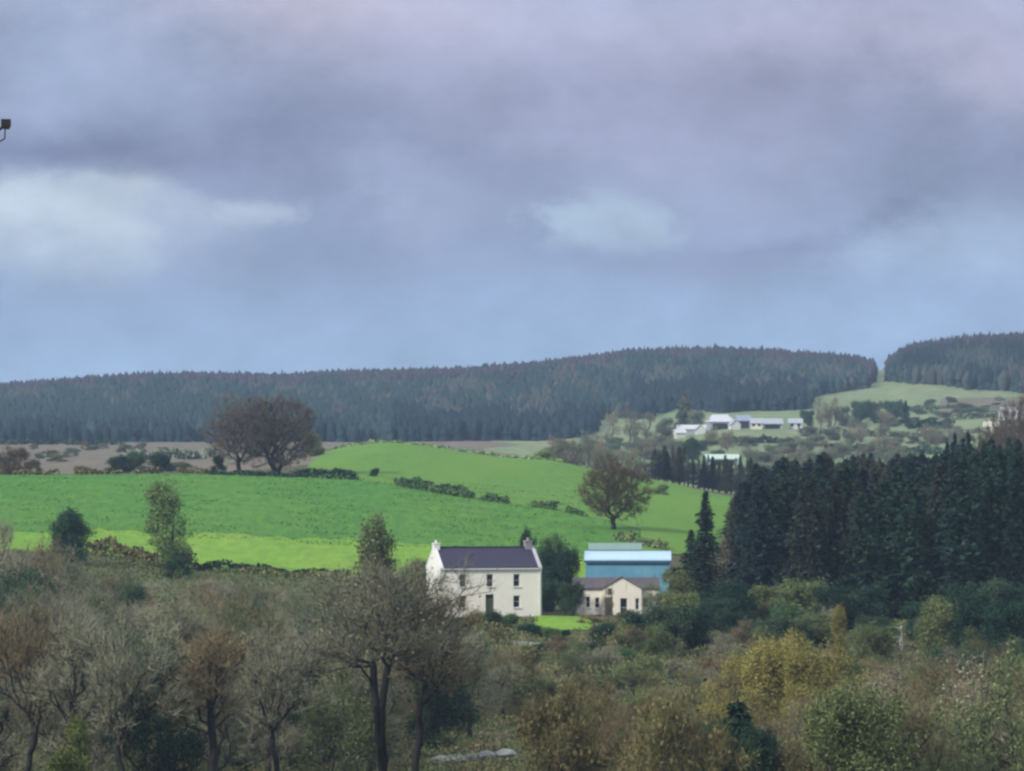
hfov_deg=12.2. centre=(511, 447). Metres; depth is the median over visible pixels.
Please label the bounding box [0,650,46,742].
thicket tree
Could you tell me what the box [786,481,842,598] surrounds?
spruce tree
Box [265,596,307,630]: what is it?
thicket tree
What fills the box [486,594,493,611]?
door
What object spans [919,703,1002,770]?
thicket tree
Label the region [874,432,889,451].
distant scrub tree
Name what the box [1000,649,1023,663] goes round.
thicket tree
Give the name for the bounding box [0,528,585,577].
pasture strip
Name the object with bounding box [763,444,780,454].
distant bush
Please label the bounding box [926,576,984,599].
edge shrub
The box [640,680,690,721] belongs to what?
thicket tree
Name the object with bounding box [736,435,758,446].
distant bush
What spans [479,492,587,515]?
hedge
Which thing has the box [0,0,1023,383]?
sky
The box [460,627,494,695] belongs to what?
thicket tree
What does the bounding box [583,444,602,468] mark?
distant scrub tree
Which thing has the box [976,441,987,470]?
spruce tree
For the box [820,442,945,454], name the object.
hedge
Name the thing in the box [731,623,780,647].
edge shrub
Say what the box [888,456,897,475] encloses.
spruce tree
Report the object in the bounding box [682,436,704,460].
distant tree
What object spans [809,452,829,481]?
spruce tree
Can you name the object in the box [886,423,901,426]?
pasture bush
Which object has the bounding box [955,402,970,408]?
pasture bush
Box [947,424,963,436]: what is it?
distant scrub tree
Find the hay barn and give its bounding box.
[584,551,670,598]
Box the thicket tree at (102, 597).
[78,584,115,631]
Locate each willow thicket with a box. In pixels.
[691,675,755,725]
[737,688,799,740]
[767,678,823,731]
[826,667,879,694]
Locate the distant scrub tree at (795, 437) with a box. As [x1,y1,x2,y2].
[792,435,803,447]
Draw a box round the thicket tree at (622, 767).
[610,720,674,770]
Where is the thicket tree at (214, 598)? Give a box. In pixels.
[185,572,265,625]
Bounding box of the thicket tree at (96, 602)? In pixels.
[45,568,115,647]
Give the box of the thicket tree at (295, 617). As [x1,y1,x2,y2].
[285,603,313,631]
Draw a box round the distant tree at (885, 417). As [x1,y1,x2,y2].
[875,407,895,427]
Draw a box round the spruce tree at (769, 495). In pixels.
[732,482,787,582]
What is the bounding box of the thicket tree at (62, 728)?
[40,691,111,770]
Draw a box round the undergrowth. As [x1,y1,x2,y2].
[1,616,1012,770]
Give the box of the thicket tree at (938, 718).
[871,688,956,770]
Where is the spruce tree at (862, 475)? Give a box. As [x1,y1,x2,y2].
[836,468,887,587]
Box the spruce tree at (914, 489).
[884,481,941,602]
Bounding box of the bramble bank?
[86,535,197,567]
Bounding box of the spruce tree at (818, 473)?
[810,465,827,493]
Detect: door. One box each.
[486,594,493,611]
[605,597,612,614]
[633,573,653,576]
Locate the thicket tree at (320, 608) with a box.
[301,596,332,616]
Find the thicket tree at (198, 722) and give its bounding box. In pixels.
[154,694,206,750]
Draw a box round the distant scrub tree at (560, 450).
[550,442,572,458]
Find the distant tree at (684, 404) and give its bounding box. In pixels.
[673,391,693,428]
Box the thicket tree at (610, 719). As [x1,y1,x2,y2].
[584,688,622,770]
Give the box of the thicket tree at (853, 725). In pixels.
[792,664,939,770]
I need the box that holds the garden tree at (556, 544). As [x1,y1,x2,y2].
[536,528,579,598]
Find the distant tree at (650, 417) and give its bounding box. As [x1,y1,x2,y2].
[637,412,657,434]
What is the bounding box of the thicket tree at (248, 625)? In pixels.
[183,607,264,734]
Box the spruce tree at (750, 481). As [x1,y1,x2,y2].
[728,480,752,567]
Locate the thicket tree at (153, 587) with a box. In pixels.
[143,578,180,603]
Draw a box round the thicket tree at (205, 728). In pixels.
[183,642,243,770]
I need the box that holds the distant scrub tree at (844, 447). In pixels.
[834,438,852,458]
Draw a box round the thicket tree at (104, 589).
[91,569,136,628]
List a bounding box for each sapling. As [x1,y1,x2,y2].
[43,740,90,770]
[63,705,94,770]
[602,581,613,619]
[827,602,849,660]
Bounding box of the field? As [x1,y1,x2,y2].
[302,443,732,553]
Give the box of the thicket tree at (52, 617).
[14,594,100,738]
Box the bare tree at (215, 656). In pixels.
[154,610,257,770]
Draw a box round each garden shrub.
[397,557,427,591]
[542,577,559,611]
[554,582,569,609]
[576,613,604,622]
[612,608,634,622]
[643,580,670,610]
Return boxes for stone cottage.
[571,576,659,614]
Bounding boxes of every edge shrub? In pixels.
[692,589,747,600]
[693,598,735,632]
[701,595,759,628]
[712,576,748,601]
[718,609,759,635]
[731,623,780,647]
[742,615,803,647]
[747,582,784,622]
[779,575,817,605]
[779,619,817,642]
[790,614,846,646]
[802,610,832,639]
[810,581,861,633]
[845,580,893,629]
[847,591,876,629]
[852,611,890,627]
[903,619,946,646]
[911,598,955,608]
[924,594,951,603]
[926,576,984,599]
[937,596,958,603]
[941,582,976,599]
[971,575,1020,605]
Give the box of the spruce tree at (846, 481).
[821,462,855,581]
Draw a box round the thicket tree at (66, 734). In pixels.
[30,661,123,768]
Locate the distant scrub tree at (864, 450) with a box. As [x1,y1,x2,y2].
[855,440,868,454]
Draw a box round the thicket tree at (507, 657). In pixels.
[489,646,526,677]
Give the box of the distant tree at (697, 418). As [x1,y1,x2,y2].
[686,410,705,424]
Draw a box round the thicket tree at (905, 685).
[889,676,923,697]
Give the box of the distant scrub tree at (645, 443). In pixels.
[636,437,647,453]
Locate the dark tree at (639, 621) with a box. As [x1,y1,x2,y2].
[621,608,661,651]
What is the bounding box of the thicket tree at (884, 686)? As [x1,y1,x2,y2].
[866,668,905,708]
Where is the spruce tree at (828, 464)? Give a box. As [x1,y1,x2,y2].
[824,453,835,474]
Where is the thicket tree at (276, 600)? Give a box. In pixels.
[265,589,294,618]
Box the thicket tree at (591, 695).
[558,682,617,769]
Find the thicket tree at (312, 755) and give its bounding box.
[294,651,363,770]
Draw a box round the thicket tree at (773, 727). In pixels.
[753,715,794,738]
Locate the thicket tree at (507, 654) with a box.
[492,646,523,674]
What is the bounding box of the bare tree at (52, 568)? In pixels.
[12,534,70,595]
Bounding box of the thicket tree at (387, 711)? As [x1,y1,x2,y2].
[339,645,410,770]
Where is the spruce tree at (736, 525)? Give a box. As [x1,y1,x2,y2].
[726,520,740,572]
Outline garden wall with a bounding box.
[495,640,577,651]
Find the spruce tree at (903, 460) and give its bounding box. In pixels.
[898,454,906,475]
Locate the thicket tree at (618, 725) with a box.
[594,695,642,770]
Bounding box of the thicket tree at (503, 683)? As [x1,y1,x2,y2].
[481,660,525,715]
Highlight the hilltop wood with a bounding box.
[883,330,1023,392]
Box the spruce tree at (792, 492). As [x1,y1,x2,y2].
[771,485,799,566]
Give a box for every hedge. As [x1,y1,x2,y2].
[0,437,125,444]
[0,467,161,474]
[123,446,217,459]
[176,466,211,473]
[189,558,350,577]
[205,469,297,477]
[235,565,340,578]
[289,467,363,479]
[323,439,563,462]
[392,476,475,498]
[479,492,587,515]
[612,530,672,550]
[667,433,780,449]
[796,426,983,436]
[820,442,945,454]
[904,417,955,428]
[911,403,971,410]
[946,410,998,419]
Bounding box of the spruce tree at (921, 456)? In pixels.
[918,452,927,471]
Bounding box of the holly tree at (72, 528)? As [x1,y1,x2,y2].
[47,504,96,564]
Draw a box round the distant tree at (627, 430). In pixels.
[620,407,642,440]
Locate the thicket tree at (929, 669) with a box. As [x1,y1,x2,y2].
[917,652,960,689]
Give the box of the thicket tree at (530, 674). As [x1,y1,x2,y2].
[489,666,536,709]
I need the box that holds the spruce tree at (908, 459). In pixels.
[903,456,915,474]
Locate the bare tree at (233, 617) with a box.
[210,594,286,770]
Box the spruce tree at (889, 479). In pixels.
[876,475,896,536]
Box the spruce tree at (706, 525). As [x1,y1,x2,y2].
[686,489,724,596]
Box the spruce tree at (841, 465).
[836,460,848,472]
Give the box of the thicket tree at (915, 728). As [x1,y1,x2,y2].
[877,692,963,770]
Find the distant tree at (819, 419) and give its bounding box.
[814,398,828,428]
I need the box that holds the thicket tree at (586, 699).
[574,685,618,769]
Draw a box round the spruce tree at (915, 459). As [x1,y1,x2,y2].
[912,453,920,473]
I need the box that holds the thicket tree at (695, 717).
[677,700,704,732]
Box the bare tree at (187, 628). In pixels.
[136,584,223,762]
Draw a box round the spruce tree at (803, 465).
[800,462,807,475]
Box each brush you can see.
[483,643,544,684]
[502,672,561,715]
[505,726,545,741]
[521,698,543,716]
[544,634,568,658]
[552,671,620,698]
[553,651,587,679]
[555,639,591,667]
[557,653,605,672]
[563,633,589,653]
[577,646,619,674]
[585,656,614,677]
[591,645,626,664]
[593,662,653,696]
[606,683,626,698]
[609,652,665,687]
[618,621,649,653]
[618,683,666,718]
[620,669,665,694]
[635,685,680,709]
[641,621,682,659]
[648,659,702,683]
[665,657,703,678]
[667,685,698,698]
[675,668,707,689]
[682,670,712,690]
[682,690,711,719]
[691,695,727,718]
[695,667,721,695]
[696,651,721,675]
[696,669,722,689]
[701,654,742,686]
[703,628,741,652]
[703,684,754,712]
[706,634,739,659]
[706,668,748,702]
[717,645,748,661]
[727,618,757,649]
[730,639,765,656]
[750,623,780,646]
[801,631,819,654]
[836,655,869,693]
[842,623,884,654]
[844,648,858,663]
[850,620,901,668]
[854,653,895,678]
[857,653,910,678]
[860,642,896,658]
[873,669,908,690]
[912,612,935,657]
[952,624,1001,658]
[967,636,1001,664]
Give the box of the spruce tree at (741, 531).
[719,476,793,613]
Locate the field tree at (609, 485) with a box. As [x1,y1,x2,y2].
[575,451,660,529]
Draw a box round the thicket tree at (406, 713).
[389,620,466,734]
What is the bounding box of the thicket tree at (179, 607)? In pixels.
[158,594,193,633]
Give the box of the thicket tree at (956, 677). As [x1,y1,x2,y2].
[900,655,974,708]
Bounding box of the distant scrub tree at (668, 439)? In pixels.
[664,435,675,451]
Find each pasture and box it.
[0,474,639,558]
[941,397,1023,415]
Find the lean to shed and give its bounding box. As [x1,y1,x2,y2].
[588,543,641,550]
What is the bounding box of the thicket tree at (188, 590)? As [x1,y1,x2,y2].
[168,579,199,602]
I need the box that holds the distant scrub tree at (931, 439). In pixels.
[925,428,943,447]
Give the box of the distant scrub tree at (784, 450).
[774,444,791,457]
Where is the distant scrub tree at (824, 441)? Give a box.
[817,437,828,450]
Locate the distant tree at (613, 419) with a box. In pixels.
[604,407,621,437]
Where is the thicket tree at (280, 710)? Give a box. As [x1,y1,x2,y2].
[255,683,297,761]
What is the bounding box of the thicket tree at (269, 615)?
[251,598,314,691]
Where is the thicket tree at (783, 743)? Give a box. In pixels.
[773,733,797,768]
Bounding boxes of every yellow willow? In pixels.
[711,650,771,714]
[726,630,821,721]
[774,642,859,715]
[781,620,806,693]
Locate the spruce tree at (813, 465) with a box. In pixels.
[808,462,817,482]
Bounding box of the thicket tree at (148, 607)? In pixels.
[127,592,165,635]
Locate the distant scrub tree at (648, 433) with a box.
[640,428,651,440]
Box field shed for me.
[704,454,738,464]
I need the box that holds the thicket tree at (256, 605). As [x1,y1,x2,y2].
[223,593,273,630]
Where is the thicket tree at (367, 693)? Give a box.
[312,637,424,770]
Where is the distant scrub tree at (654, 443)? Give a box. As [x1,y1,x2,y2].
[643,434,661,448]
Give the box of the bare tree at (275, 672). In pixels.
[225,619,339,770]
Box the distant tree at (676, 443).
[666,439,687,457]
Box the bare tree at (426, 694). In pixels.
[335,577,492,770]
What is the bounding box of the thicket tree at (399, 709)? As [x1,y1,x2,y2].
[347,673,414,755]
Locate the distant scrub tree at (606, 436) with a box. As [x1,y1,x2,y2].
[599,434,609,442]
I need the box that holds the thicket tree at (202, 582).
[186,578,217,604]
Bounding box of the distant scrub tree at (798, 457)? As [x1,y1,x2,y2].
[788,451,807,464]
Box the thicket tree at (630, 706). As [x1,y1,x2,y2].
[619,703,641,722]
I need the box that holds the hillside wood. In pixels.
[0,343,877,442]
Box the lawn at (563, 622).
[534,615,591,629]
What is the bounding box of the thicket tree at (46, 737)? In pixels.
[17,652,91,765]
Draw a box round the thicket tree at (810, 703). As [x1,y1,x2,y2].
[785,676,858,733]
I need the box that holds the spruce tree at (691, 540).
[678,528,703,591]
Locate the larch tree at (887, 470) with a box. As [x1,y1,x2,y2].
[884,462,890,481]
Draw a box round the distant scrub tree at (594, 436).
[587,431,599,444]
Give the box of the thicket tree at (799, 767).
[768,688,858,770]
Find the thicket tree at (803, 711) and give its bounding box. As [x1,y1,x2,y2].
[773,701,842,770]
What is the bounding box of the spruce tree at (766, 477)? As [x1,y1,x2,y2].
[760,465,769,481]
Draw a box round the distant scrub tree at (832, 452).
[825,447,837,460]
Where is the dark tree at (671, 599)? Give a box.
[658,587,702,610]
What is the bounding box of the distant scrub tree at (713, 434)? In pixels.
[704,425,719,446]
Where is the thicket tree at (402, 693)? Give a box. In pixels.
[370,626,416,726]
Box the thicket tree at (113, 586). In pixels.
[102,572,128,605]
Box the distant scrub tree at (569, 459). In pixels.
[562,451,586,466]
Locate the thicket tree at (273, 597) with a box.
[252,588,279,616]
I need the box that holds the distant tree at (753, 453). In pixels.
[738,442,759,462]
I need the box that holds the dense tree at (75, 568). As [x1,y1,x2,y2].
[65,557,111,624]
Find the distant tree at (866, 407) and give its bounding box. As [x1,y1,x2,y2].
[849,398,874,423]
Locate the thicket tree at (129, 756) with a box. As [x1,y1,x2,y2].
[92,705,153,770]
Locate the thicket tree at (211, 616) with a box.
[193,588,280,739]
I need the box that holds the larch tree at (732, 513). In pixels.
[713,500,736,568]
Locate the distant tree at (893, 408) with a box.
[881,398,904,421]
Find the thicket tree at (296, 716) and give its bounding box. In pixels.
[271,607,386,769]
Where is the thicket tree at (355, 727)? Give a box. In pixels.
[301,653,395,770]
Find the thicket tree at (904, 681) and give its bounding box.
[883,665,921,704]
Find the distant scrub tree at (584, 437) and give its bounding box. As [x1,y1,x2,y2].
[579,428,589,443]
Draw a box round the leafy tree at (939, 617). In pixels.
[915,594,965,652]
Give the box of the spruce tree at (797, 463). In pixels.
[790,461,802,472]
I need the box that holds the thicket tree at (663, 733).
[627,665,761,770]
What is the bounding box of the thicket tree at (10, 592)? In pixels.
[0,569,46,642]
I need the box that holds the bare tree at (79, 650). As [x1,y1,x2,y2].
[10,594,134,732]
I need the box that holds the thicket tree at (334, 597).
[319,592,345,604]
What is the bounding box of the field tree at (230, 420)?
[197,394,278,470]
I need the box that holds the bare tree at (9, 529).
[0,513,18,569]
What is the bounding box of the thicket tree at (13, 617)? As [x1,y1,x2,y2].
[0,594,42,738]
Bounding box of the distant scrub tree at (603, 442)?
[595,441,606,456]
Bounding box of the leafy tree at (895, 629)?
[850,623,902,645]
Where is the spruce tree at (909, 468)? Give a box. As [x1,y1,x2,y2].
[903,461,916,477]
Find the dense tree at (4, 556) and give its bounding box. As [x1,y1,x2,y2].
[0,517,25,586]
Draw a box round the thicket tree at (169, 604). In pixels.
[139,586,195,632]
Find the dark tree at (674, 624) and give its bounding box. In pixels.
[641,599,699,653]
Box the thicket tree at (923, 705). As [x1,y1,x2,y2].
[901,680,953,758]
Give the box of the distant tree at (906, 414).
[897,400,910,424]
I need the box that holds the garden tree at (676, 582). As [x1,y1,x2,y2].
[659,565,701,599]
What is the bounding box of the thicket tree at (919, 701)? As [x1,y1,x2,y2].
[888,679,957,740]
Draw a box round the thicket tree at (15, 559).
[1,547,57,582]
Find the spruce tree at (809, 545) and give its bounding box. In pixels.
[787,500,831,581]
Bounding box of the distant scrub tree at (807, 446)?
[799,442,816,452]
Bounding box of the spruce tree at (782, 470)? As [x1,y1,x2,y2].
[769,454,791,490]
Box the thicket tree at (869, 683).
[857,670,935,769]
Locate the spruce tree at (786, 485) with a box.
[772,475,793,556]
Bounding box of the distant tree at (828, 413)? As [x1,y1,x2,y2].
[822,396,844,428]
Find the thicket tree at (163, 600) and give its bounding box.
[139,579,221,711]
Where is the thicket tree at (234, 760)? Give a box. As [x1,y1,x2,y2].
[212,649,284,770]
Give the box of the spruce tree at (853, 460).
[846,453,858,473]
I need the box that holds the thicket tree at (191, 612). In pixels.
[151,588,247,709]
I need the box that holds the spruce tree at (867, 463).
[863,457,870,469]
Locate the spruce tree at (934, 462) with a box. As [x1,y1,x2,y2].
[927,454,937,483]
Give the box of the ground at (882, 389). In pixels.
[0,369,1023,770]
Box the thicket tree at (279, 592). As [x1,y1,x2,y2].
[259,586,287,610]
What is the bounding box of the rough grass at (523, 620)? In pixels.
[13,548,946,634]
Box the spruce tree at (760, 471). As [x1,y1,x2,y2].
[753,466,771,488]
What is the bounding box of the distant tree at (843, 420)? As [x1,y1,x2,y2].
[834,405,851,426]
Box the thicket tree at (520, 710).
[509,691,556,727]
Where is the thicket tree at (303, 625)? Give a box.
[280,607,333,645]
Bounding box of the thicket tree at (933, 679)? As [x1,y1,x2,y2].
[904,655,961,710]
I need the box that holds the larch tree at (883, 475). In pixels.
[881,469,886,480]
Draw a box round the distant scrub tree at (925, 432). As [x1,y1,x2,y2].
[917,422,937,438]
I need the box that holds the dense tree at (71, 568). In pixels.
[39,545,97,592]
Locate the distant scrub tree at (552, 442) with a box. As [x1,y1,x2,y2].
[544,434,564,446]
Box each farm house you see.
[750,418,762,428]
[787,418,802,429]
[983,421,999,430]
[998,407,1017,420]
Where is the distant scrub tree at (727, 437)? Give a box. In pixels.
[720,428,734,450]
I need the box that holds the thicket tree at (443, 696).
[408,643,472,728]
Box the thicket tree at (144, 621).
[125,594,200,651]
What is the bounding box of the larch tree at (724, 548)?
[714,535,736,588]
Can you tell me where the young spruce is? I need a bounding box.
[712,696,762,770]
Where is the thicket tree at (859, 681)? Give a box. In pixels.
[849,668,874,697]
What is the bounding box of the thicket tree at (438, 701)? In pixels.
[401,655,486,754]
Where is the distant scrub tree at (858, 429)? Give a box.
[850,426,865,437]
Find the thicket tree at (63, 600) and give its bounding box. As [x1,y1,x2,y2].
[38,589,96,649]
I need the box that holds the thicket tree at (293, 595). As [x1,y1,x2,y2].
[284,584,320,623]
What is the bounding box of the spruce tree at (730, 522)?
[714,491,743,578]
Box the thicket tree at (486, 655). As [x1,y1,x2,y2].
[463,627,493,688]
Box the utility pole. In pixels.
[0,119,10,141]
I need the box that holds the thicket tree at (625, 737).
[606,694,705,769]
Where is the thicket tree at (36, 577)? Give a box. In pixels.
[0,555,69,629]
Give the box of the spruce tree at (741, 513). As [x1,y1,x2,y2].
[715,480,751,583]
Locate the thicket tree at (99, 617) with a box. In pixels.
[40,593,112,627]
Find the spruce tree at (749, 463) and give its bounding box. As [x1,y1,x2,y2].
[736,457,753,493]
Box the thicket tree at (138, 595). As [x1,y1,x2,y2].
[106,576,152,639]
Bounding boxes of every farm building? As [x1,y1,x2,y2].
[672,429,686,437]
[676,425,706,434]
[694,424,706,434]
[705,414,732,430]
[727,419,741,429]
[735,415,750,427]
[763,418,783,428]
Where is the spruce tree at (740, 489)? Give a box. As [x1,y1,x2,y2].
[725,485,742,525]
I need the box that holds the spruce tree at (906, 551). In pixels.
[881,487,940,618]
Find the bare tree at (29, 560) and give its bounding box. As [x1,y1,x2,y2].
[1,541,55,583]
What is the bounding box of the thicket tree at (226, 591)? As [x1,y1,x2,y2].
[194,583,240,606]
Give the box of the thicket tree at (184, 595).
[171,585,208,612]
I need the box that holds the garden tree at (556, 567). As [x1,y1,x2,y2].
[537,544,582,604]
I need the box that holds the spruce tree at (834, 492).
[819,463,855,556]
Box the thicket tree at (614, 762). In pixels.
[597,677,702,770]
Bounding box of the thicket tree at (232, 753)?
[195,677,276,770]
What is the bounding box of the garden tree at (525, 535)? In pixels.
[519,524,537,553]
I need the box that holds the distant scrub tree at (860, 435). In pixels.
[850,424,868,441]
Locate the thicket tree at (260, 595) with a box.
[235,579,277,607]
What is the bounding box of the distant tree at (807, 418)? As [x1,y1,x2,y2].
[799,408,814,425]
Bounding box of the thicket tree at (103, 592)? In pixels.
[75,583,128,628]
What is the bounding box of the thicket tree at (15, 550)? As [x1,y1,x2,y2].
[6,543,21,557]
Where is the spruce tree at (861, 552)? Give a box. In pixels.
[830,491,902,617]
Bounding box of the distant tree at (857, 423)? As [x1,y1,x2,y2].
[843,415,868,429]
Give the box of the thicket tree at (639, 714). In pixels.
[630,690,675,755]
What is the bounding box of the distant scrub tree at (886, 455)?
[877,450,892,462]
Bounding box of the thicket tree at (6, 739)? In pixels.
[0,653,42,770]
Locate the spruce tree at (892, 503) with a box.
[867,462,931,617]
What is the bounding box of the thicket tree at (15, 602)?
[0,564,80,709]
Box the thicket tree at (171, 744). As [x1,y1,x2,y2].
[90,620,209,770]
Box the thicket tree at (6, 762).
[0,688,22,770]
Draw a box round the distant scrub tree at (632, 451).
[623,447,641,463]
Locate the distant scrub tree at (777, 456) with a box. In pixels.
[770,452,788,461]
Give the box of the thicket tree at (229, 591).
[209,583,237,608]
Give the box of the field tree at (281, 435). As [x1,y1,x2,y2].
[227,392,319,471]
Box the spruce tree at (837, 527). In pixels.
[818,477,849,588]
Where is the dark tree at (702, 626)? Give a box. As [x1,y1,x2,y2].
[678,606,719,653]
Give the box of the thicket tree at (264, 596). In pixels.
[248,587,279,606]
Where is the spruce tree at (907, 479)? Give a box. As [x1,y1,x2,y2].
[901,472,928,613]
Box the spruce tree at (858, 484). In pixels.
[832,477,880,604]
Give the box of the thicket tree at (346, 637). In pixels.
[281,598,396,754]
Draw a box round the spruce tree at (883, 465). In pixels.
[877,461,885,476]
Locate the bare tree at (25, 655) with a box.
[0,591,69,770]
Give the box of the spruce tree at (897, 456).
[894,451,899,462]
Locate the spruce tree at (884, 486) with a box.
[868,478,896,615]
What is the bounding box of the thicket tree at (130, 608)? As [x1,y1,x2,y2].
[107,594,153,637]
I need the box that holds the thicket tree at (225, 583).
[217,578,233,595]
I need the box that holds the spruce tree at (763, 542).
[729,479,792,619]
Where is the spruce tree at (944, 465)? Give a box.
[923,457,948,558]
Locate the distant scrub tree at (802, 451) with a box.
[794,445,808,458]
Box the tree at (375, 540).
[351,506,399,603]
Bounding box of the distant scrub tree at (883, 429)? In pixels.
[875,423,889,435]
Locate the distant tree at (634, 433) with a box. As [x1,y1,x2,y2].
[629,418,642,439]
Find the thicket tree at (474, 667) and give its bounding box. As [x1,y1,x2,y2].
[454,632,484,687]
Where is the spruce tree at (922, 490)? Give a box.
[917,486,928,505]
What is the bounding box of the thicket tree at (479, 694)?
[440,630,506,738]
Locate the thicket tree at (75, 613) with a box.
[31,587,98,664]
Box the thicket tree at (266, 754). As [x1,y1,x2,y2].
[229,659,313,770]
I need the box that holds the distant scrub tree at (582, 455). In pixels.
[575,446,590,464]
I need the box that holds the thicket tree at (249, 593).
[239,586,268,625]
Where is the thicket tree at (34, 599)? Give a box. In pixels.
[2,583,78,726]
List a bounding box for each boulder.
[431,755,450,764]
[448,754,465,764]
[463,753,482,761]
[478,751,495,759]
[496,749,516,757]
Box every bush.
[0,444,34,473]
[25,458,44,474]
[28,444,39,448]
[34,453,44,458]
[38,449,59,456]
[46,453,67,461]
[59,447,78,456]
[73,465,91,471]
[80,441,91,449]
[85,445,98,449]
[93,443,110,448]
[102,454,129,472]
[115,444,131,452]
[123,451,150,472]
[135,441,146,448]
[148,451,175,471]
[156,446,169,450]
[156,554,192,578]
[170,461,197,471]
[173,461,190,471]
[209,454,227,471]
[301,431,324,456]
[370,467,379,475]
[463,611,486,628]
[479,609,506,631]
[501,612,518,630]
[512,623,530,635]
[525,623,543,636]
[533,449,550,458]
[538,704,586,770]
[540,446,558,459]
[552,744,610,770]
[557,630,572,636]
[588,621,615,645]
[605,437,619,444]
[608,443,624,453]
[610,616,636,641]
[613,437,623,445]
[631,461,650,468]
[639,447,662,459]
[640,437,655,447]
[644,467,662,479]
[654,483,669,494]
[656,435,669,445]
[670,564,694,589]
[685,461,699,476]
[693,712,740,770]
[698,439,709,450]
[709,449,724,453]
[727,718,792,770]
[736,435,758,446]
[754,453,776,462]
[759,463,772,471]
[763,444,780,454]
[767,600,807,620]
[770,436,795,449]
[772,576,832,613]
[776,441,798,453]
[786,452,801,459]
[796,439,814,450]
[798,425,818,436]
[802,451,819,462]
[804,434,826,445]
[812,606,835,620]
[818,450,838,457]
[823,429,840,439]
[828,445,848,456]
[841,431,856,442]
[851,451,861,462]
[862,443,880,452]
[871,451,887,458]
[876,418,895,424]
[881,437,905,445]
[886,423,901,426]
[887,431,905,437]
[888,449,904,461]
[905,434,921,443]
[911,408,927,414]
[917,434,943,444]
[924,398,936,405]
[934,410,941,415]
[938,411,951,417]
[938,435,951,442]
[946,396,957,402]
[951,407,964,412]
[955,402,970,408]
[960,434,976,440]
[965,408,974,412]
[970,412,986,417]
[971,407,989,412]
[993,396,1005,400]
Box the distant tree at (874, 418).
[866,400,884,422]
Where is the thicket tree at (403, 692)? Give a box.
[361,636,414,730]
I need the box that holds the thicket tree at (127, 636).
[46,616,155,765]
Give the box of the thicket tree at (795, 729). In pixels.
[777,699,811,768]
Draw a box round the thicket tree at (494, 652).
[480,642,521,687]
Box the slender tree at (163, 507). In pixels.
[139,474,193,570]
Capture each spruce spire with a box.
[943,441,949,457]
[952,430,957,452]
[965,430,970,454]
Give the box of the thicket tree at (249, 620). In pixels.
[230,603,294,698]
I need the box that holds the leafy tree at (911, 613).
[897,603,924,633]
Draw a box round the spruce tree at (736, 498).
[714,491,741,566]
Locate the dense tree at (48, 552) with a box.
[18,528,60,591]
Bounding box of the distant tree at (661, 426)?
[654,416,674,437]
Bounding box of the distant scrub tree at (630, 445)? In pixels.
[622,437,637,459]
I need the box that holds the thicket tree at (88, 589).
[59,563,126,625]
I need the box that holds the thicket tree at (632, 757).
[621,673,718,770]
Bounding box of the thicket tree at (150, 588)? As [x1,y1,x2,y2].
[138,581,165,614]
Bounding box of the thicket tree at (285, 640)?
[266,620,302,710]
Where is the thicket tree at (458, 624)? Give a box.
[446,619,468,636]
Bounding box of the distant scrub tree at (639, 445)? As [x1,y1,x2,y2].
[632,440,652,460]
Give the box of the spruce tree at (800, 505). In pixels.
[780,478,828,561]
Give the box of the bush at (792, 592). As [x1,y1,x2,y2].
[772,576,832,613]
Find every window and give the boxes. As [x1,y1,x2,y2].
[459,574,466,587]
[486,574,492,587]
[513,574,520,587]
[513,595,520,608]
[585,597,590,608]
[594,598,599,608]
[620,598,626,613]
[635,598,639,610]
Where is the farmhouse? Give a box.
[426,537,541,616]
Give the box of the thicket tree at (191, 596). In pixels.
[173,581,208,622]
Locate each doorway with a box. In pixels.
[710,460,734,464]
[713,424,727,429]
[740,422,748,427]
[765,425,779,428]
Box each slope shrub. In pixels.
[486,621,506,633]
[487,628,520,646]
[519,644,540,662]
[531,642,552,655]
[541,626,561,641]
[552,635,567,643]
[581,642,600,653]
[604,619,617,633]
[612,632,630,648]
[612,647,641,664]
[638,639,665,657]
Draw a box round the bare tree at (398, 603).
[272,549,503,770]
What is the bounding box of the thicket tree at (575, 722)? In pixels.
[505,668,609,770]
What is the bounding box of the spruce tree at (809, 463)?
[802,458,812,480]
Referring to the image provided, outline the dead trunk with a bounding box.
[894,626,902,650]
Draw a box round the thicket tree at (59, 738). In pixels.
[33,662,124,770]
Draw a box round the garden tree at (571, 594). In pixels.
[554,580,589,615]
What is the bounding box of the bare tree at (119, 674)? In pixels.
[77,604,204,770]
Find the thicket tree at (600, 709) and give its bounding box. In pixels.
[570,682,638,770]
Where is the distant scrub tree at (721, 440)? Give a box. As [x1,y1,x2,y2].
[716,431,736,448]
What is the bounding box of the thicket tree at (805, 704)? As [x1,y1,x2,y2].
[798,689,818,758]
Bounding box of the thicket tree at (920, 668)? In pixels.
[909,659,946,677]
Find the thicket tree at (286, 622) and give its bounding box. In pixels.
[251,598,304,637]

